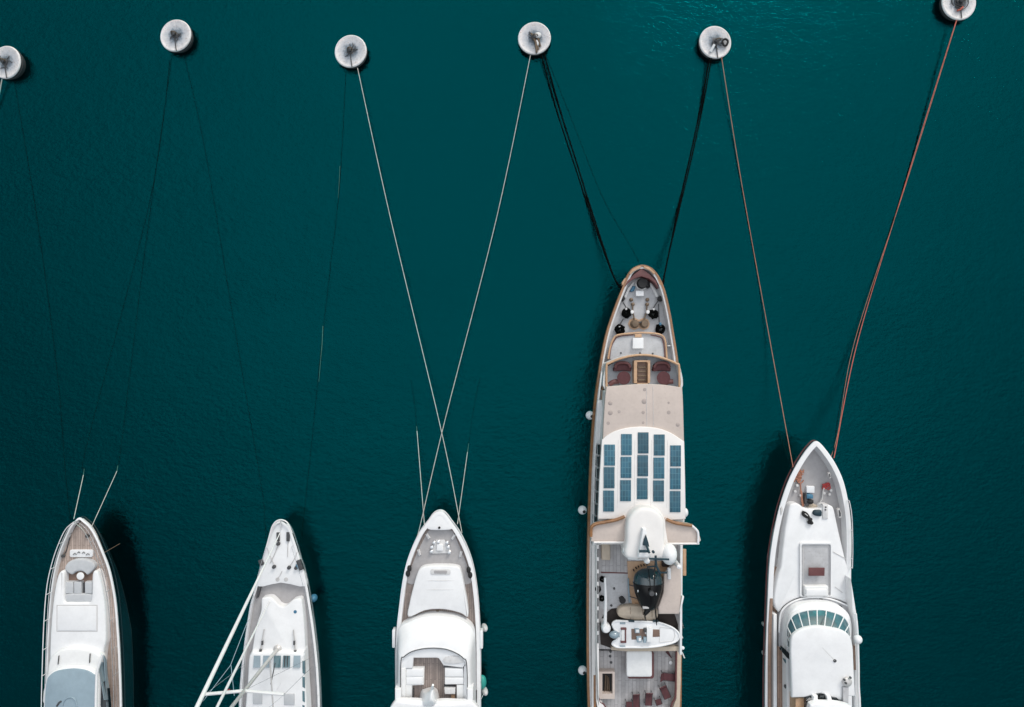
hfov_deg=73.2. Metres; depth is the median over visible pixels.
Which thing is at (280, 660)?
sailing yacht
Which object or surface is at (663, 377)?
round table
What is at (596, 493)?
side window
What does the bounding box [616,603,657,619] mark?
covered boat
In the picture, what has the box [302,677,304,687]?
side window
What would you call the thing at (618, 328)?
rope coil
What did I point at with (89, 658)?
motor yacht
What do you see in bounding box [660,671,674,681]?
deck chair
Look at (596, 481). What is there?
side window
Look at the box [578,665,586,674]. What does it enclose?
ball fender
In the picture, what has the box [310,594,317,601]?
ball fender
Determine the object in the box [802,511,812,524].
black hose
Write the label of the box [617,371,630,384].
round table
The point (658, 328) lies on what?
rope coil
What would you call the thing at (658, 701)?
deck stool
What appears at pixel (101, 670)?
side window
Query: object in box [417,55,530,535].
mooring rope
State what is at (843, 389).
mooring rope
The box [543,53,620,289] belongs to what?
mooring rope
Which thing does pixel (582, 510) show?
ball fender
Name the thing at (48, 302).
mooring rope
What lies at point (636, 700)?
deck chair
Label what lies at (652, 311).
rope coil
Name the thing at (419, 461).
mooring rope
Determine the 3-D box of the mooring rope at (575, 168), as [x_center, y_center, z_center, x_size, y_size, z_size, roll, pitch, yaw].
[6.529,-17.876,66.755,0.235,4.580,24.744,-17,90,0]
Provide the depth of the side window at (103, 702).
65.10 m
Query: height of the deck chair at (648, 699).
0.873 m
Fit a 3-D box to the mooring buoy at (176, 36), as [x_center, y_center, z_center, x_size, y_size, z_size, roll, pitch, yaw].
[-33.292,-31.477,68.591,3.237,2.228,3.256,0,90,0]
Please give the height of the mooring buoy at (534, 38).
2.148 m
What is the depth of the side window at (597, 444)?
61.94 m
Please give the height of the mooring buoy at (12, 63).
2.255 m
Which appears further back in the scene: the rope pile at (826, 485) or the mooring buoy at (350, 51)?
the mooring buoy at (350, 51)
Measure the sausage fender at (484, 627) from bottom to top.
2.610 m
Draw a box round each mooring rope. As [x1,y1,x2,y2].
[14,81,70,523]
[73,62,169,518]
[91,57,171,526]
[184,56,265,535]
[300,74,345,543]
[357,68,461,532]
[411,382,424,525]
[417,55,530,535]
[457,379,479,523]
[540,54,621,288]
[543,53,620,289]
[546,57,639,263]
[662,58,709,282]
[663,58,711,283]
[721,57,792,466]
[779,432,791,469]
[831,21,956,455]
[832,321,861,457]
[834,20,956,457]
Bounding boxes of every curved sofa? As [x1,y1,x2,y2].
[613,361,631,370]
[652,361,670,370]
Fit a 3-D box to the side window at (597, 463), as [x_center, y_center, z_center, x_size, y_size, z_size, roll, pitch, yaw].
[7.699,9.673,62.275,0.319,1.171,0.901,0,90,0]
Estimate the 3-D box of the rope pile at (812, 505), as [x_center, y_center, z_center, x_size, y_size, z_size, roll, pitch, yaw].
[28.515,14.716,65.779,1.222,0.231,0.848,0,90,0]
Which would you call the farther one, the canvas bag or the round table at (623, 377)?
the canvas bag
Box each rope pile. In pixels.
[794,469,803,482]
[806,504,817,507]
[822,482,830,489]
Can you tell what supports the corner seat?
on the motor yacht at (637, 513)
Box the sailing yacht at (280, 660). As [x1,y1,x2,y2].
[195,519,321,706]
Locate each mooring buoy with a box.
[0,46,25,79]
[160,20,193,52]
[335,35,366,68]
[518,22,550,55]
[698,26,730,59]
[939,0,975,20]
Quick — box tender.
[609,619,679,647]
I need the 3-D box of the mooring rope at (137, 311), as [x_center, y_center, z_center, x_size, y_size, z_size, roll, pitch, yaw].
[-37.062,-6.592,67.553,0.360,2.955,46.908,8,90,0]
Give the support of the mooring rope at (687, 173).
attached to the motor yacht at (637, 513)
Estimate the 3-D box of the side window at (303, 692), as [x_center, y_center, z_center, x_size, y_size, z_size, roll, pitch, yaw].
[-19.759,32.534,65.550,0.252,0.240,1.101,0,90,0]
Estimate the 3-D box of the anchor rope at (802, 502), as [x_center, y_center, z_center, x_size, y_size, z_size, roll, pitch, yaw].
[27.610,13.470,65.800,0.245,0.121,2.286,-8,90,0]
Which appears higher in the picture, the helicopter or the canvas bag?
the canvas bag
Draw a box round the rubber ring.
[721,38,728,46]
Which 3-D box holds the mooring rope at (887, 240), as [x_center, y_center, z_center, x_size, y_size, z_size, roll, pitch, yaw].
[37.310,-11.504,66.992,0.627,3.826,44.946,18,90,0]
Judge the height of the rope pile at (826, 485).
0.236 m
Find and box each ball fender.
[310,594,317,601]
[481,675,486,688]
[578,506,587,514]
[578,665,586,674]
[586,411,592,419]
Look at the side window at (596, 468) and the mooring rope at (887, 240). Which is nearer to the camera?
the side window at (596, 468)
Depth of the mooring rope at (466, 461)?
68.44 m
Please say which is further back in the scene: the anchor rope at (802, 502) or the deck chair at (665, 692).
the anchor rope at (802, 502)
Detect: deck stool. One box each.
[625,699,632,706]
[654,696,662,705]
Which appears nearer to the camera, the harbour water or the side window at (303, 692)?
the side window at (303, 692)
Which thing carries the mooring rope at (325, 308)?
attached to the sailing yacht at (280, 660)
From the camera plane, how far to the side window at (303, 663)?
65.42 m
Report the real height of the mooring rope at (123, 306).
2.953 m
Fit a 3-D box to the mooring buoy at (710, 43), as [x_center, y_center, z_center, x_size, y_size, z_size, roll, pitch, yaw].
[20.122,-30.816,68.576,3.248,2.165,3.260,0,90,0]
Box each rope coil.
[614,324,624,333]
[621,307,630,318]
[648,309,657,318]
[655,324,664,333]
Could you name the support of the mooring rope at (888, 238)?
attached to the motor yacht at (812, 639)
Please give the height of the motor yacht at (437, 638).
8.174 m
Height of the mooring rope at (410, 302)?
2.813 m
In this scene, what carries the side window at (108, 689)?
in the motor yacht at (89, 658)
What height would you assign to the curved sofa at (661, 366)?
0.730 m
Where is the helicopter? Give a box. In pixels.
[628,561,663,624]
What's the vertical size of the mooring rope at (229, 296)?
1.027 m
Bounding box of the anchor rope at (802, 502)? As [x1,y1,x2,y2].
[800,483,803,506]
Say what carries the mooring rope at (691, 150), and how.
attached to the motor yacht at (637, 513)
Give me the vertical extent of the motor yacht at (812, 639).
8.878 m
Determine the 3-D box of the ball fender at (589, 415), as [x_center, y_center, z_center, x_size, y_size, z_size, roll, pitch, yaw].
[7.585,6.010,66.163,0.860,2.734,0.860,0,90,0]
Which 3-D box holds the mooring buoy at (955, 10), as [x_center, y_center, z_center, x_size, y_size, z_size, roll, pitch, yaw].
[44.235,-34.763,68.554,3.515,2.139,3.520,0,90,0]
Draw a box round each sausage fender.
[480,687,487,700]
[481,623,487,631]
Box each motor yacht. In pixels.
[41,516,133,706]
[391,509,482,706]
[586,265,700,706]
[762,440,862,706]
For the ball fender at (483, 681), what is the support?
hanging from the motor yacht at (437, 638)
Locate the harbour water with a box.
[0,0,1023,706]
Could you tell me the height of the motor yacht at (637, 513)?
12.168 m
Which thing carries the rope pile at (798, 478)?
on the motor yacht at (812, 639)
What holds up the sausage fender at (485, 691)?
hanging from the motor yacht at (437, 638)
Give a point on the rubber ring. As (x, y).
(722, 42)
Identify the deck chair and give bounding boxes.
[632,692,639,706]
[644,690,652,705]
[658,682,670,699]
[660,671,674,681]
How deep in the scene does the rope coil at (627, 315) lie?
64.95 m
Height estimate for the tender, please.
1.590 m
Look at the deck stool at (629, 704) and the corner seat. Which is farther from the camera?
the deck stool at (629, 704)
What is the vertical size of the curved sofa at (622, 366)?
0.730 m
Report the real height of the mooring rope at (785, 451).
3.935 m
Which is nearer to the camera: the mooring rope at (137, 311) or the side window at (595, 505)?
the side window at (595, 505)
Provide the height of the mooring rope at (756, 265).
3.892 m
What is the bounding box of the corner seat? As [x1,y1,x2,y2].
[608,379,618,385]
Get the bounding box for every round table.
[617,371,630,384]
[657,371,669,384]
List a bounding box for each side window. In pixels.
[99,662,108,699]
[101,681,105,706]
[107,688,110,706]
[302,661,305,673]
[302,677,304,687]
[302,691,304,701]
[594,490,597,502]
[594,502,597,514]
[595,455,599,466]
[595,467,598,478]
[595,478,598,490]
[596,443,599,454]
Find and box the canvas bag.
[812,509,821,515]
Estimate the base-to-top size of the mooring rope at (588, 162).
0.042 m

